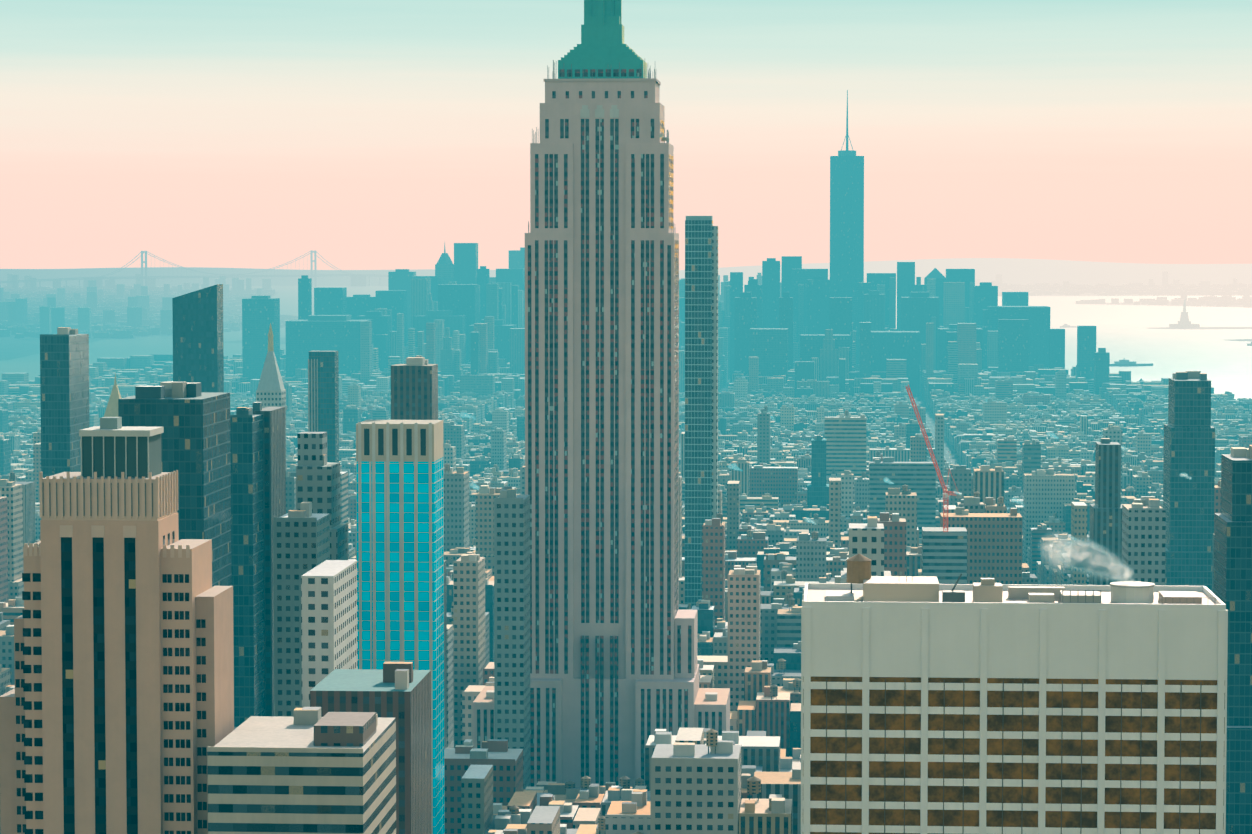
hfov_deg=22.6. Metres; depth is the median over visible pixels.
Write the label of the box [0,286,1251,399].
water
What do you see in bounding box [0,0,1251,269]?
sky
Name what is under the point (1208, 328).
liberty island
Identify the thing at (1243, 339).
ellis island land
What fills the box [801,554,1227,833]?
office building
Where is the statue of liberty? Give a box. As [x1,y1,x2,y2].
[1169,299,1199,327]
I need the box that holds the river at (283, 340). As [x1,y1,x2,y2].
[223,337,285,343]
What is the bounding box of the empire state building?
[525,0,698,788]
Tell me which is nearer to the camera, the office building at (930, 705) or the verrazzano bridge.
the office building at (930, 705)
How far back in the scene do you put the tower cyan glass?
997.99 m
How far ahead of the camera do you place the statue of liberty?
9352.94 m
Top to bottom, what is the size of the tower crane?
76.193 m
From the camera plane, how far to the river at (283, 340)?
8017.21 m
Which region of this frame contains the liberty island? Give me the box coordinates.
[1157,327,1251,328]
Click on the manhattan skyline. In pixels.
(762, 316)
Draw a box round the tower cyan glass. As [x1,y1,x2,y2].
[356,420,444,833]
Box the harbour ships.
[1060,324,1251,380]
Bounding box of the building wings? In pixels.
[473,686,729,747]
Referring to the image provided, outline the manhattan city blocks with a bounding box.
[0,272,1251,833]
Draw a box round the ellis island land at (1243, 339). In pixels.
[1233,339,1251,340]
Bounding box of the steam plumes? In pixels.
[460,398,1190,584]
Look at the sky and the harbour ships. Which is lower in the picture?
the harbour ships
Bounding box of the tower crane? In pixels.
[906,385,961,531]
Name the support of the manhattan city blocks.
on the ground
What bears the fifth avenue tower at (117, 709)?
on the ground
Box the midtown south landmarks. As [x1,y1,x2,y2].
[104,216,717,609]
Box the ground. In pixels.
[0,286,1251,833]
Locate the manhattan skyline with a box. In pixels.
[242,90,1109,395]
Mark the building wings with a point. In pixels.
(711, 708)
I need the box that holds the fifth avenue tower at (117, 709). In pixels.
[0,417,233,833]
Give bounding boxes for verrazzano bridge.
[0,250,387,288]
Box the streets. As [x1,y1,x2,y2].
[679,378,961,466]
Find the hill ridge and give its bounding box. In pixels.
[0,258,1251,285]
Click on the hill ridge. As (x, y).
(1024, 271)
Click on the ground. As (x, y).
(14, 346)

